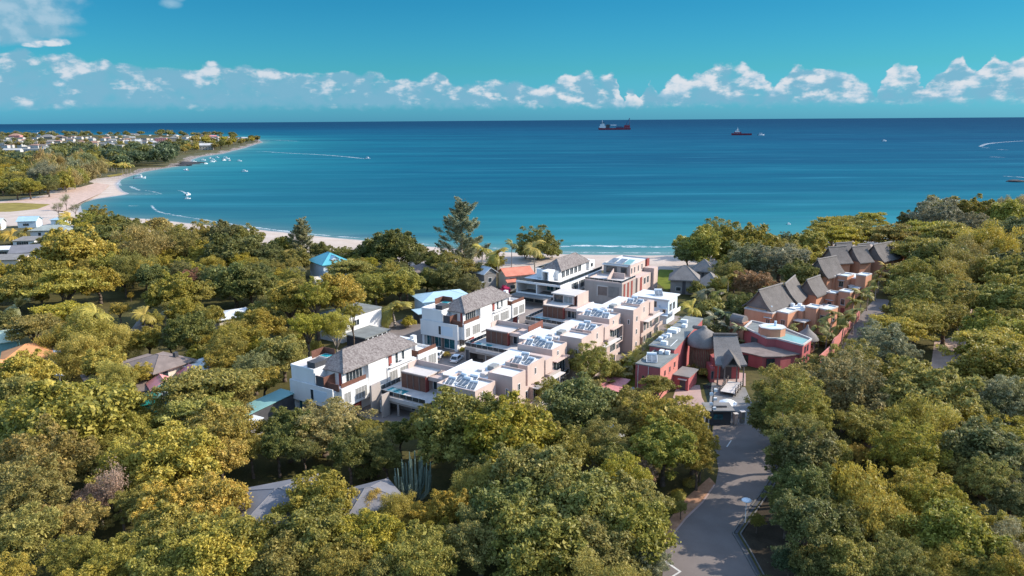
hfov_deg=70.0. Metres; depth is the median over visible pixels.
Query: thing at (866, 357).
leaved tree
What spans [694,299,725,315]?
bush
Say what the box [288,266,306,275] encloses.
leaved tree
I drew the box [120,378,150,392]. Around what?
brown shed
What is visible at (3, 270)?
leaved tree
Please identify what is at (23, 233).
coconut palm
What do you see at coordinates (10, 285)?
broadleaf tree
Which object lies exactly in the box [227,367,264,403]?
broadleaf tree
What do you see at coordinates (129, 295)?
leaved tree
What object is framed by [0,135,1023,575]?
ground
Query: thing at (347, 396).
louvred window
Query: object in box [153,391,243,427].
layered tree
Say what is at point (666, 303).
house
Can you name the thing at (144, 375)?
leaved tree
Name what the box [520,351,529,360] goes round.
solar water heater
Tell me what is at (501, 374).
beige terrace house
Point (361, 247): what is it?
broadleaf tree
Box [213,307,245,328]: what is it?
white roofed hall
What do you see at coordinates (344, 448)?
broadleaf tree
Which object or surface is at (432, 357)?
louvred window
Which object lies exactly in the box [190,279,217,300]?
broadleaf tree
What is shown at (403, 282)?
broadleaf tree
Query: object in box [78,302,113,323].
coconut palm
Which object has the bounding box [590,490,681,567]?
broadleaf tree
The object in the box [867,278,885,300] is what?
coconut palm
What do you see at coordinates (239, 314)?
broadleaf tree
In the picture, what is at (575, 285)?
window
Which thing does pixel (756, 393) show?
leaved tree
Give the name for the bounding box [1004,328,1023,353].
broadleaf tree
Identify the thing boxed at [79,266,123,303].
broadleaf tree
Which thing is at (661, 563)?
leaved tree
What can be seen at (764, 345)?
red lodge house
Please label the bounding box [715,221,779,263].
broadleaf tree
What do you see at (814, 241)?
broadleaf tree
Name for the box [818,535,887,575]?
broadleaf tree
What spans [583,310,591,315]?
solar water heater
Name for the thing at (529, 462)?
broadleaf tree
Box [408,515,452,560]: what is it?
leaved tree
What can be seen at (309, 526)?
broadleaf tree
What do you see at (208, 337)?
feathery tree
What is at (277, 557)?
broadleaf tree
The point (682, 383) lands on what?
door
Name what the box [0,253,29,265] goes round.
flat roofed bungalow
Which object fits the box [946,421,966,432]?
leaved tree
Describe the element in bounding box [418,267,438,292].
broadleaf tree
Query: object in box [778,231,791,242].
leaved tree
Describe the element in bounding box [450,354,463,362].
parked car
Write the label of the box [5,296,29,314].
date palm
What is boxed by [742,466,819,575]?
bare soil
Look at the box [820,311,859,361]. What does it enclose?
garden wall
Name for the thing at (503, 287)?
bush
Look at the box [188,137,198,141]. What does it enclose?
broadleaf tree
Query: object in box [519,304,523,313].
louvred window
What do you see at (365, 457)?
broadleaf tree
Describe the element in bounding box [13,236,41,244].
flat roofed annexe
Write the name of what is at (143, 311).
coconut palm
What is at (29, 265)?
broadleaf tree
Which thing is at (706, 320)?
coconut palm
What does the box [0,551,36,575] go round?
leaved tree
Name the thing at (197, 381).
layered tree
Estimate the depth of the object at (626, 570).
77.04 m
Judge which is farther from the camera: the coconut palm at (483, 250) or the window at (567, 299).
the coconut palm at (483, 250)
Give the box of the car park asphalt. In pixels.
[339,315,459,363]
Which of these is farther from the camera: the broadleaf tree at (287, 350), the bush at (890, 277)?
the bush at (890, 277)
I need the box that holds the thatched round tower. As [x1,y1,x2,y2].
[686,325,713,372]
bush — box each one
[121,216,132,222]
[145,217,172,229]
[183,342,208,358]
[352,458,383,479]
[364,298,373,304]
[371,293,383,303]
[399,315,416,326]
[416,243,429,252]
[443,351,450,355]
[500,285,510,292]
[515,245,529,258]
[543,244,562,256]
[686,280,707,293]
[689,363,700,371]
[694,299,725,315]
[698,368,707,376]
[706,323,727,332]
[720,293,739,311]
[731,303,744,314]
[815,335,829,344]
[881,273,906,290]
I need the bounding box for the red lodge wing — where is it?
[635,316,702,398]
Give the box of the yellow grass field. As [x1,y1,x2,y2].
[0,203,49,211]
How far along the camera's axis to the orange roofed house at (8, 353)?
162.88 m
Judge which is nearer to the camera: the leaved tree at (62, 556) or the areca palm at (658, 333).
the leaved tree at (62, 556)
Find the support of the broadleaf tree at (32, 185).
on the beach
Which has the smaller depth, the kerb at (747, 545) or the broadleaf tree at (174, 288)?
the kerb at (747, 545)
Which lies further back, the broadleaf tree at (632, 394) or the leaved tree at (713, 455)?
the broadleaf tree at (632, 394)
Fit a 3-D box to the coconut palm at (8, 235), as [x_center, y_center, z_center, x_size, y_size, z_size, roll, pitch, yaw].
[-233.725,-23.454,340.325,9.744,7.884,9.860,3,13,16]
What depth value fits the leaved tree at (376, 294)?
211.97 m
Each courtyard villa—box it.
[370,359,453,417]
[465,320,542,360]
[525,288,590,329]
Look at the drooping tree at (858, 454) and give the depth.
113.64 m
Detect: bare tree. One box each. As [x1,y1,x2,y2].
[50,202,65,215]
[60,193,69,210]
[67,204,80,216]
[91,456,128,533]
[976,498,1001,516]
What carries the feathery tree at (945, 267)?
on the ground at (266, 471)
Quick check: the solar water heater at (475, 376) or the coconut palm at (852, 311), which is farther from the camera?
the coconut palm at (852, 311)
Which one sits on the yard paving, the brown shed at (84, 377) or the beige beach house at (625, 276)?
the beige beach house at (625, 276)
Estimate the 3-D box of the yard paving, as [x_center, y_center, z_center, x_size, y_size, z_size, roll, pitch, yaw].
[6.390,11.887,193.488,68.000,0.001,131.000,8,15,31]
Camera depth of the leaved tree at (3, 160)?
806.06 m
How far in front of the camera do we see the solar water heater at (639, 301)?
183.91 m
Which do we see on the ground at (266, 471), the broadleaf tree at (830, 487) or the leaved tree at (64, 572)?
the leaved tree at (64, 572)
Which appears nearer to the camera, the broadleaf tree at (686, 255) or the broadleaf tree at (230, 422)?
the broadleaf tree at (230, 422)
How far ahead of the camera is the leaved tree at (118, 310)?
199.03 m
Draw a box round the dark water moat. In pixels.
[703,382,711,401]
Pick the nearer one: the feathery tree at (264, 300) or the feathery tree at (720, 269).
the feathery tree at (264, 300)
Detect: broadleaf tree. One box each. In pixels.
[0,181,9,195]
[0,272,44,312]
[0,308,20,329]
[0,348,64,381]
[0,374,48,403]
[0,380,146,466]
[0,395,36,439]
[1,181,29,199]
[4,167,21,172]
[4,254,73,287]
[10,163,29,171]
[19,178,45,198]
[29,223,122,269]
[30,234,55,243]
[36,173,60,194]
[61,378,116,402]
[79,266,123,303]
[79,344,126,377]
[88,251,117,269]
[89,211,124,225]
[102,410,157,442]
[116,218,147,232]
[118,382,146,412]
[122,530,188,575]
[124,419,226,490]
[126,479,206,530]
[127,325,162,353]
[127,499,225,549]
[134,263,170,287]
[139,269,201,311]
[153,518,265,575]
[160,271,191,283]
[161,223,199,239]
[162,310,215,350]
[163,297,203,319]
[169,256,189,262]
[171,471,253,516]
[172,506,275,575]
[174,141,184,149]
[178,261,202,271]
[178,399,267,469]
[187,239,210,259]
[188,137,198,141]
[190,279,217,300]
[193,304,226,322]
[194,255,205,263]
[196,435,251,479]
[200,137,209,141]
[200,219,255,239]
[201,349,242,370]
[203,232,263,266]
[203,261,257,308]
[208,378,256,413]
[215,140,225,148]
[217,264,281,303]
[225,139,232,146]
[226,252,253,265]
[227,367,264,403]
[230,300,281,321]
[235,306,286,337]
[236,325,269,345]
[241,529,319,575]
[245,336,265,354]
[249,242,283,262]
[249,365,284,395]
[253,334,307,382]
[254,271,285,294]
[258,424,299,477]
[260,495,358,575]
[261,405,316,462]
[264,236,297,249]
[264,279,314,319]
[264,303,285,315]
[270,468,359,517]
[277,245,310,267]
[293,306,311,316]
[308,241,332,255]
[313,272,366,311]
[325,418,359,442]
[325,433,370,485]
[336,507,408,566]
[350,228,425,265]
[350,257,367,269]
[353,444,374,480]
[354,244,369,268]
[369,260,399,277]
[370,444,403,478]
[383,270,420,309]
[383,418,413,460]
[388,266,426,300]
[396,261,410,269]
[409,384,502,464]
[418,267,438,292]
[420,248,435,258]
[424,250,446,266]
[426,266,459,290]
[428,486,474,527]
[452,451,493,479]
[454,475,559,543]
[458,389,561,462]
[482,442,581,504]
[483,493,591,575]
[527,463,634,541]
[540,371,628,431]
[543,424,601,466]
[562,513,652,575]
[590,438,639,469]
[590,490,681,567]
[599,360,625,377]
[601,468,676,514]
[611,384,655,441]
[627,414,700,486]
[671,224,732,262]
[673,245,697,265]
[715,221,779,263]
[742,391,817,437]
[767,459,835,499]
[767,542,800,575]
[769,488,840,575]
[770,426,843,467]
[777,257,823,284]
[787,542,836,575]
[789,229,830,257]
[793,245,821,263]
[805,495,865,543]
[811,478,843,502]
[814,516,864,546]
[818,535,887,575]
[823,438,853,471]
[873,353,950,391]
[876,355,986,430]
[889,297,927,312]
[891,497,1014,569]
[896,209,924,223]
[905,240,970,263]
[915,194,970,218]
[934,414,1023,498]
[946,342,1023,389]
[949,279,976,291]
[958,193,994,218]
[958,307,1023,334]
[964,283,1023,315]
[974,199,1023,220]
[975,253,1023,281]
[975,271,1023,290]
[976,399,1005,422]
[980,368,1023,422]
[983,215,1023,243]
[985,247,1023,260]
[985,480,1023,517]
[988,509,1023,550]
[1003,308,1023,334]
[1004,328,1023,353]
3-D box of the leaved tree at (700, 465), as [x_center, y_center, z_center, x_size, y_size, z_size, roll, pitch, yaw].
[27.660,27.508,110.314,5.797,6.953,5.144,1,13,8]
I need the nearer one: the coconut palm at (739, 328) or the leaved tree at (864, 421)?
the leaved tree at (864, 421)
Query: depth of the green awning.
140.01 m
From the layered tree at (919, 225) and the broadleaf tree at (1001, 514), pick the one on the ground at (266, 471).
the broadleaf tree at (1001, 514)
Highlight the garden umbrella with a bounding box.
[719,399,736,405]
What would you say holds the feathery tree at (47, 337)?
on the ground at (266, 471)
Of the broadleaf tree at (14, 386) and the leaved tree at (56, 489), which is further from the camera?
the broadleaf tree at (14, 386)
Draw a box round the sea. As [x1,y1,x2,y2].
[0,117,1023,254]
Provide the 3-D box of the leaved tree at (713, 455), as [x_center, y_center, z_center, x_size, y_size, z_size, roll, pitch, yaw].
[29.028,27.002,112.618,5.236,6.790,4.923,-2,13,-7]
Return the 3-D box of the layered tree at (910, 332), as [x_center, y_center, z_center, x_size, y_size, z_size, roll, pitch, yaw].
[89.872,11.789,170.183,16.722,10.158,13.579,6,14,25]
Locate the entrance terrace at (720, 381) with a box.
[714,372,745,385]
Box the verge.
[665,477,714,538]
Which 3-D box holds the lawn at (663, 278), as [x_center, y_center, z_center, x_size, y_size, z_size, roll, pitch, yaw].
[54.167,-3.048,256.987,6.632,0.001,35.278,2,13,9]
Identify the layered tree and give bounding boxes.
[0,312,68,341]
[13,269,110,300]
[28,300,105,328]
[54,224,122,243]
[138,365,266,418]
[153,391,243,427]
[325,258,374,278]
[431,255,483,288]
[634,375,681,398]
[804,226,836,242]
[806,216,853,245]
[813,225,868,245]
[836,215,864,224]
[839,220,878,241]
[855,212,889,225]
[861,314,939,341]
[864,222,920,242]
[885,235,959,257]
[891,219,958,241]
[918,219,979,242]
[934,325,1023,379]
[983,422,1023,443]
[1000,413,1023,427]
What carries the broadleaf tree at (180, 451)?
on the ground at (266, 471)
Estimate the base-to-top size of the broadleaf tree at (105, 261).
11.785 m
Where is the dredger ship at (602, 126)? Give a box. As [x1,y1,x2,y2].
[598,118,630,129]
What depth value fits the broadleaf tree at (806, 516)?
83.52 m
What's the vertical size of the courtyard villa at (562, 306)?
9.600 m
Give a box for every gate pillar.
[733,412,738,424]
[739,410,745,423]
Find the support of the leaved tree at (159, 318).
on the ground at (266, 471)
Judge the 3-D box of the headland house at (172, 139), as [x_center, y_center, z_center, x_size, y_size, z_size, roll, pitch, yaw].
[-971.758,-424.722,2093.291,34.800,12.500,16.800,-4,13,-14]
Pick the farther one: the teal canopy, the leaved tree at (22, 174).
the leaved tree at (22, 174)
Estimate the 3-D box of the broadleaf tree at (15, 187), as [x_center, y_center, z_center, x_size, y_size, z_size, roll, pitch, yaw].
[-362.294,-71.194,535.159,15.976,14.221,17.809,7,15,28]
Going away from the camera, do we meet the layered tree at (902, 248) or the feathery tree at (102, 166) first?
the layered tree at (902, 248)
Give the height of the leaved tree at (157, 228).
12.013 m
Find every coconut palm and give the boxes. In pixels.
[0,228,17,243]
[15,155,26,163]
[15,227,31,237]
[44,378,57,391]
[55,216,72,225]
[57,211,75,224]
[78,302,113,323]
[129,306,156,325]
[157,309,169,324]
[380,300,412,327]
[471,243,492,264]
[485,247,507,288]
[505,238,518,266]
[523,240,544,273]
[679,298,701,316]
[696,288,714,312]
[702,315,717,325]
[708,289,726,302]
[715,309,731,322]
[720,273,736,306]
[732,323,747,338]
[789,323,798,330]
[810,325,822,343]
[817,316,832,332]
[819,325,835,348]
[825,309,842,328]
[829,325,846,335]
[833,313,856,344]
[843,308,863,334]
[845,297,864,308]
[852,288,874,310]
[859,286,877,310]
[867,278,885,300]
[871,270,889,292]
[877,274,893,289]
[878,261,889,271]
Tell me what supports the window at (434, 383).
in the courtyard villa at (414, 388)
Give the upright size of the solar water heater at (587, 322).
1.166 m
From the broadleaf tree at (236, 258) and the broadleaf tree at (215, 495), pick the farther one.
the broadleaf tree at (236, 258)
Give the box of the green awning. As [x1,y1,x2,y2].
[131,392,157,414]
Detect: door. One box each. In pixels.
[299,400,302,408]
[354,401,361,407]
[427,335,430,344]
[435,337,440,346]
[444,338,454,349]
[553,359,564,371]
[610,328,618,337]
[679,380,684,389]
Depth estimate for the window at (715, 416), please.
134.24 m
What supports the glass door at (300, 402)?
in the white villa at (351, 374)
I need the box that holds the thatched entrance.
[706,333,746,385]
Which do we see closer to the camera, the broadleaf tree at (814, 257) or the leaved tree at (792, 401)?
the leaved tree at (792, 401)
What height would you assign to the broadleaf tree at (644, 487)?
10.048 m
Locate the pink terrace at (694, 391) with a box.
[673,385,704,416]
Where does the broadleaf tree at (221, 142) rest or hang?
on the ground at (266, 471)
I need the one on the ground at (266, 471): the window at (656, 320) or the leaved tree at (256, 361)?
the leaved tree at (256, 361)
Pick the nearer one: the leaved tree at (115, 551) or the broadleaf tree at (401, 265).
the leaved tree at (115, 551)
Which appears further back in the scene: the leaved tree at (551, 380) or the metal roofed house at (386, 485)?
the leaved tree at (551, 380)
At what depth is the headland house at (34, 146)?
1635.17 m
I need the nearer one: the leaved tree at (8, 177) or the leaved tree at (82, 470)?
the leaved tree at (82, 470)
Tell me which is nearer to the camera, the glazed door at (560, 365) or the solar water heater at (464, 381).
the solar water heater at (464, 381)
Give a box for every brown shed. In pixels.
[80,371,108,381]
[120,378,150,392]
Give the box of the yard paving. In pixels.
[338,296,681,421]
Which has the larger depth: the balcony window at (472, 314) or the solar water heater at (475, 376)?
the balcony window at (472, 314)
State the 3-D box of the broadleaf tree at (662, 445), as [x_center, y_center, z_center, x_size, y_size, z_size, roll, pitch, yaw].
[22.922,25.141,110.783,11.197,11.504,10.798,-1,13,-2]
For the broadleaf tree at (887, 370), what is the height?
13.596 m
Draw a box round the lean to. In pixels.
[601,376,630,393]
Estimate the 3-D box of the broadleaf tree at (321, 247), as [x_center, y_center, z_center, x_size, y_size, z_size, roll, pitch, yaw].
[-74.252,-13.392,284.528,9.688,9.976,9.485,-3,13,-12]
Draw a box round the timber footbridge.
[719,376,743,395]
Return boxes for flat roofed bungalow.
[0,246,10,253]
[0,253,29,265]
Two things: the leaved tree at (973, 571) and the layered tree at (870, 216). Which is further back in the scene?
the layered tree at (870, 216)
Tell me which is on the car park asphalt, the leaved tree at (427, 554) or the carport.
the carport
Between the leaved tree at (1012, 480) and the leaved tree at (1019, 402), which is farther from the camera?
the leaved tree at (1019, 402)
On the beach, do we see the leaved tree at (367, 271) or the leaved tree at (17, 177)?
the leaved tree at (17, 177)
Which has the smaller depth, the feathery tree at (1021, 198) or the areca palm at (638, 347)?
the areca palm at (638, 347)
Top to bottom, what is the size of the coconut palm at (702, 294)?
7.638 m
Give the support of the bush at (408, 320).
on the car park asphalt
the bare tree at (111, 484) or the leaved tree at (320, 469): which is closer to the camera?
the bare tree at (111, 484)
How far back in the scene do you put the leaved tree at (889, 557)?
81.89 m
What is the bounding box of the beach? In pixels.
[0,135,909,286]
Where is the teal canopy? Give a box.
[241,388,294,421]
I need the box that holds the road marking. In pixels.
[665,561,681,575]
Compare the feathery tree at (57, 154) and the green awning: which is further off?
the feathery tree at (57, 154)
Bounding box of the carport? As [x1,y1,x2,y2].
[345,325,390,345]
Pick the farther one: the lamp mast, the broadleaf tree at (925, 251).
the broadleaf tree at (925, 251)
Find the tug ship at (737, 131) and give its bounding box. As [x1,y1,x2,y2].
[731,129,751,134]
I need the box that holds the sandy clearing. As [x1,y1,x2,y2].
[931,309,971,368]
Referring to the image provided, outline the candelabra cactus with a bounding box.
[394,451,431,503]
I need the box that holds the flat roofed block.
[318,302,381,342]
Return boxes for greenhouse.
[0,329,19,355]
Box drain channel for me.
[734,464,777,575]
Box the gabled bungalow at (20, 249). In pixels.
[8,244,41,258]
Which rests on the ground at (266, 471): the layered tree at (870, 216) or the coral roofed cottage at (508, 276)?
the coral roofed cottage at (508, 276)
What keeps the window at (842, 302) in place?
in the thatched apartment house at (816, 290)
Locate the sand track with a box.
[0,183,108,210]
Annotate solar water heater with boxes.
[444,376,456,385]
[456,372,467,381]
[456,376,472,387]
[466,380,478,389]
[468,373,479,383]
[512,355,522,363]
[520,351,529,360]
[523,356,535,364]
[524,338,533,345]
[533,335,542,342]
[534,338,547,346]
[543,341,553,348]
[576,323,585,329]
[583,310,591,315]
[583,320,590,326]
[586,324,596,330]
[593,309,603,316]
[601,312,609,318]
[626,298,633,303]
[635,299,643,304]
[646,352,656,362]
[654,289,662,295]
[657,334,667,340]
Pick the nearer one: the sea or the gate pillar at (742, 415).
the gate pillar at (742, 415)
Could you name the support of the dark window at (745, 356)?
in the red lodge house at (764, 345)
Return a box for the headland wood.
[0,130,237,164]
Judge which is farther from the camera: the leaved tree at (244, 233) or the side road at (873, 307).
the leaved tree at (244, 233)
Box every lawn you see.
[107,172,124,176]
[552,321,712,436]
[657,269,672,289]
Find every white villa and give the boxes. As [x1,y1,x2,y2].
[289,332,437,415]
[420,286,524,351]
[511,252,601,303]
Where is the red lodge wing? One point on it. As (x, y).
(672, 351)
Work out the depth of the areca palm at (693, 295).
218.62 m
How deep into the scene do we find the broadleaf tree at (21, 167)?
716.10 m
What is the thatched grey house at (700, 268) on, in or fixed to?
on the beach
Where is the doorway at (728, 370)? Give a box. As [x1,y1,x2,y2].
[720,366,731,378]
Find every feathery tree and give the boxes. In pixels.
[26,159,54,179]
[27,146,51,160]
[28,157,56,168]
[29,154,51,165]
[33,323,81,363]
[41,331,108,381]
[44,153,61,165]
[44,164,59,189]
[47,163,81,190]
[52,152,64,157]
[52,156,68,165]
[52,304,131,369]
[55,167,75,191]
[64,156,83,168]
[66,165,83,185]
[68,151,86,162]
[69,166,89,186]
[71,475,123,526]
[75,164,90,183]
[78,152,97,163]
[80,160,100,181]
[82,145,99,158]
[87,159,100,174]
[88,358,142,385]
[93,160,110,173]
[102,323,145,359]
[109,223,177,258]
[109,246,159,290]
[115,440,139,476]
[160,299,180,318]
[188,325,212,348]
[190,143,199,148]
[196,254,227,270]
[215,318,248,342]
[256,295,284,315]
[278,323,314,340]
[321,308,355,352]
[347,253,360,258]
[356,487,384,507]
[374,490,421,525]
[449,461,504,502]
[457,241,482,259]
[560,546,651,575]
[708,260,744,288]
[863,440,884,461]
[870,391,963,467]
[904,535,982,575]
[924,257,973,283]
[931,244,986,284]
[941,406,1002,426]
[944,233,995,257]
[951,218,1023,253]
[977,375,1023,425]
[981,514,1023,575]
[995,195,1011,203]
[1014,194,1023,207]
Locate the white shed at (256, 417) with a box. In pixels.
[245,415,263,435]
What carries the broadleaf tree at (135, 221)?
on the ground at (266, 471)
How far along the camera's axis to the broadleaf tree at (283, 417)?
118.31 m
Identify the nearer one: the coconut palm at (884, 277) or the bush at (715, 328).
the bush at (715, 328)
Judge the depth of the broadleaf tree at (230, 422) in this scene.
115.86 m
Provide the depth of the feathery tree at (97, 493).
100.04 m
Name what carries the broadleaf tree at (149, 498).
on the ground at (266, 471)
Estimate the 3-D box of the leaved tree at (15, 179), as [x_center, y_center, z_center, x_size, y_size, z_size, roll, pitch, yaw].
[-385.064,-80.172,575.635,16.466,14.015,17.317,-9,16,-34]
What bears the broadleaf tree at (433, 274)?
on the ground at (266, 471)
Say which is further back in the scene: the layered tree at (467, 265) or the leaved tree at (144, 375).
the layered tree at (467, 265)
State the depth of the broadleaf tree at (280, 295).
182.91 m
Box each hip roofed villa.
[28,225,73,235]
[121,351,213,383]
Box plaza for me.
[709,382,751,423]
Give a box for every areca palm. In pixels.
[592,378,601,386]
[616,359,631,366]
[622,353,635,365]
[624,362,635,376]
[627,349,640,362]
[632,354,644,361]
[634,345,647,353]
[640,341,652,351]
[652,330,663,336]
[691,293,708,303]
[697,285,713,299]
[705,311,723,323]
[713,307,730,314]
[718,320,735,329]
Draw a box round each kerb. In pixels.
[732,445,772,575]
[740,482,774,574]
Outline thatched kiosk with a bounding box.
[799,325,818,352]
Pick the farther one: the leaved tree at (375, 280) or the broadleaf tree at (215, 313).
the leaved tree at (375, 280)
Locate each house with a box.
[0,343,60,374]
[3,148,23,151]
[8,133,22,137]
[29,144,38,147]
[40,134,55,138]
[66,138,75,141]
[155,138,166,141]
[166,137,178,141]
[199,143,213,149]
[235,473,323,537]
[312,276,322,285]
[342,478,405,517]
[411,289,467,323]
[437,349,564,407]
[463,265,497,292]
[517,319,620,382]
[576,296,663,354]
[584,255,657,302]
[632,289,680,323]
[668,265,699,294]
[692,259,714,278]
[692,272,723,296]
[729,313,811,368]
[742,275,838,335]
[801,274,854,314]
[812,255,872,298]
[820,241,874,273]
[868,241,904,276]
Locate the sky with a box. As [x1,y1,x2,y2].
[0,0,1023,123]
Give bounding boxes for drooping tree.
[828,456,896,519]
[846,487,921,548]
[847,442,871,464]
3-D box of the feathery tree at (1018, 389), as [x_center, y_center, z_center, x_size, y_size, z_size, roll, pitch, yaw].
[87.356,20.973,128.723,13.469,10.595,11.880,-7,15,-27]
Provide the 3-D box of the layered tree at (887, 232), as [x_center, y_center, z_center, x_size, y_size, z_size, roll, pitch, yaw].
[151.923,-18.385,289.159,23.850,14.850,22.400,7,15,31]
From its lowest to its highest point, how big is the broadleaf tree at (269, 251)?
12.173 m
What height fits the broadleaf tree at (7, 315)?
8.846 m
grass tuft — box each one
[663,500,678,513]
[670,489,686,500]
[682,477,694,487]
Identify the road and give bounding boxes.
[662,424,772,575]
[841,299,888,360]
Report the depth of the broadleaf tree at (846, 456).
108.32 m
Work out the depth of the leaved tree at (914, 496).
94.27 m
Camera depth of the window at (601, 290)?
223.19 m
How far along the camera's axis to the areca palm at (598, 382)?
146.34 m
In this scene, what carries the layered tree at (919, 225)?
on the beach
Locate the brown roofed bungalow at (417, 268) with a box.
[408,263,436,274]
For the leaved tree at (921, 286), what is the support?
on the ground at (266, 471)
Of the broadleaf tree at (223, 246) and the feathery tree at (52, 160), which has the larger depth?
the feathery tree at (52, 160)
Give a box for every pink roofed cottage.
[146,373,172,403]
[176,364,194,374]
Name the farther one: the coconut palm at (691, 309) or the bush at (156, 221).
the bush at (156, 221)
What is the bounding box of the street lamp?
[741,497,751,522]
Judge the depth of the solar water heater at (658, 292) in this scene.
203.06 m
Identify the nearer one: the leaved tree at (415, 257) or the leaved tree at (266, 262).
the leaved tree at (266, 262)
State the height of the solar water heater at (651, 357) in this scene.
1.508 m
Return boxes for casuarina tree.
[286,216,316,258]
[432,196,490,258]
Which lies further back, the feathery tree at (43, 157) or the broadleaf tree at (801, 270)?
the feathery tree at (43, 157)
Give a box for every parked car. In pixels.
[437,350,444,358]
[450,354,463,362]
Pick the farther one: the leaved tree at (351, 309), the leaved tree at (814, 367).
the leaved tree at (351, 309)
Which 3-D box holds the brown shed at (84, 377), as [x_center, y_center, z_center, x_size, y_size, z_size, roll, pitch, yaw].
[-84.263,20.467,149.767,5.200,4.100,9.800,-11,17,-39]
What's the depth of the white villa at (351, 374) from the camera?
141.00 m
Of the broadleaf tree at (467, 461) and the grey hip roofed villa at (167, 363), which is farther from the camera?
the grey hip roofed villa at (167, 363)
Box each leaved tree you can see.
[0,158,10,163]
[0,162,18,165]
[0,163,13,167]
[0,263,8,275]
[0,413,102,505]
[0,451,76,522]
[0,501,64,575]
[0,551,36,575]
[2,171,25,175]
[4,173,18,180]
[7,175,27,182]
[10,178,31,194]
[12,173,33,180]
[31,531,106,575]
[32,294,49,305]
[35,502,73,552]
[39,178,58,196]
[46,493,114,538]
[56,559,112,575]
[63,446,110,491]
[70,209,101,223]
[70,222,88,228]
[74,258,97,271]
[78,526,150,575]
[84,433,166,502]
[85,204,109,215]
[92,429,131,454]
[108,302,132,324]
[108,481,152,523]
[109,517,152,561]
[115,233,140,242]
[117,272,135,297]
[127,260,153,292]
[127,292,134,301]
[130,361,157,381]
[132,407,155,415]
[137,309,164,327]
[139,425,170,480]
[141,412,177,436]
[145,254,172,267]
[146,225,169,234]
[157,248,181,259]
[157,333,171,352]
[160,228,208,257]
[168,260,198,275]
[182,267,201,281]
[183,257,196,261]
[184,219,216,241]
[196,264,227,281]
[198,328,248,355]
[202,323,248,355]
[230,223,266,244]
[231,432,265,478]
[232,350,279,395]
[238,260,251,265]
[244,256,262,264]
[250,263,276,295]
[258,258,275,267]
[269,260,291,271]
[269,267,288,276]
[278,267,305,281]
[282,257,301,267]
[286,278,304,284]
[286,396,377,457]
[287,312,325,356]
[287,437,321,475]
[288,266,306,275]
[290,276,342,341]
[303,340,323,350]
[307,532,381,575]
[312,465,331,474]
[326,246,352,258]
[328,259,351,273]
[341,302,364,344]
[351,419,388,440]
[355,272,393,305]
[358,552,408,575]
[359,426,395,476]
[360,268,376,276]
[361,283,381,299]
[364,257,380,267]
[371,518,463,575]
[378,257,397,265]
[399,403,436,454]
[404,251,425,264]
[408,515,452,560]
[409,499,442,524]
[434,262,471,290]
[440,250,454,262]
[440,502,510,575]
[458,274,485,292]
[486,253,507,277]
[513,396,561,436]
[514,224,563,259]
[534,376,558,405]
[566,340,613,382]
[576,414,630,460]
[586,451,654,489]
[603,397,649,436]
[621,392,711,445]
[630,460,657,481]
[632,542,674,575]
[675,499,687,519]
[678,416,721,474]
[678,445,715,490]
[695,442,717,482]
[704,216,742,233]
[707,274,734,302]
[712,255,739,268]
[724,240,774,273]
[724,265,745,292]
[730,270,776,293]
[733,292,752,310]
[743,363,825,411]
[747,512,766,532]
[748,243,812,283]
[753,387,761,399]
[760,377,834,429]
[760,480,811,538]
[762,411,828,463]
[762,445,801,472]
[776,238,801,261]
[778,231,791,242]
[786,353,847,407]
[805,350,894,432]
[807,338,885,402]
[834,402,900,459]
[845,318,924,363]
[863,416,954,475]
[868,529,938,575]
[879,305,893,313]
[879,463,964,530]
[882,272,959,308]
[882,300,957,348]
[887,255,944,281]
[894,468,969,516]
[905,197,973,228]
[910,295,933,304]
[917,300,976,344]
[924,448,974,482]
[932,279,979,320]
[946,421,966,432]
[949,453,1023,509]
[950,543,1010,575]
[959,211,992,228]
[969,504,997,527]
[978,541,1023,575]
[979,374,1023,424]
[986,306,1013,317]
[1010,460,1023,483]
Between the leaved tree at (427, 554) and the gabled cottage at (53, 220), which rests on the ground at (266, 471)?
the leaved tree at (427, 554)
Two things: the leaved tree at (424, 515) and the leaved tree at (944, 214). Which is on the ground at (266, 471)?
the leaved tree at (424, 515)
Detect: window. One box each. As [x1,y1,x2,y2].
[16,242,28,244]
[310,389,313,400]
[344,391,351,402]
[345,367,362,381]
[354,319,359,325]
[355,384,367,400]
[390,368,397,380]
[395,353,397,363]
[400,364,407,375]
[428,352,435,362]
[433,381,436,389]
[459,340,466,346]
[465,310,475,320]
[466,327,469,337]
[473,323,479,334]
[500,310,508,320]
[513,306,517,315]
[513,336,517,343]
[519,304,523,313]
[547,286,553,290]
[554,295,562,302]
[564,296,572,303]
[568,311,575,318]
[573,281,577,288]
[580,278,584,287]
[598,286,606,295]
[606,266,616,272]
[610,342,615,352]
[621,268,626,273]
[654,316,658,324]
[713,414,723,419]
[743,355,747,364]
[766,358,774,367]
[840,299,844,305]
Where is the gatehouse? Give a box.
[702,402,734,424]
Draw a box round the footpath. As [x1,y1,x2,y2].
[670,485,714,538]
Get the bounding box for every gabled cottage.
[0,218,6,229]
[15,216,42,227]
[50,217,70,224]
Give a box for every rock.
[179,162,199,164]
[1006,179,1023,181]
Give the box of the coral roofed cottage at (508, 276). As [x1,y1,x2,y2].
[498,266,534,291]
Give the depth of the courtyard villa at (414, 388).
141.35 m
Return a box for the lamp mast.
[709,388,717,430]
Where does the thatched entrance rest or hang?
on the entrance terrace at (720, 381)
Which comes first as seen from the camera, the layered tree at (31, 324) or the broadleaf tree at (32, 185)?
the layered tree at (31, 324)
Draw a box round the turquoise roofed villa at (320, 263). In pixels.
[309,251,346,276]

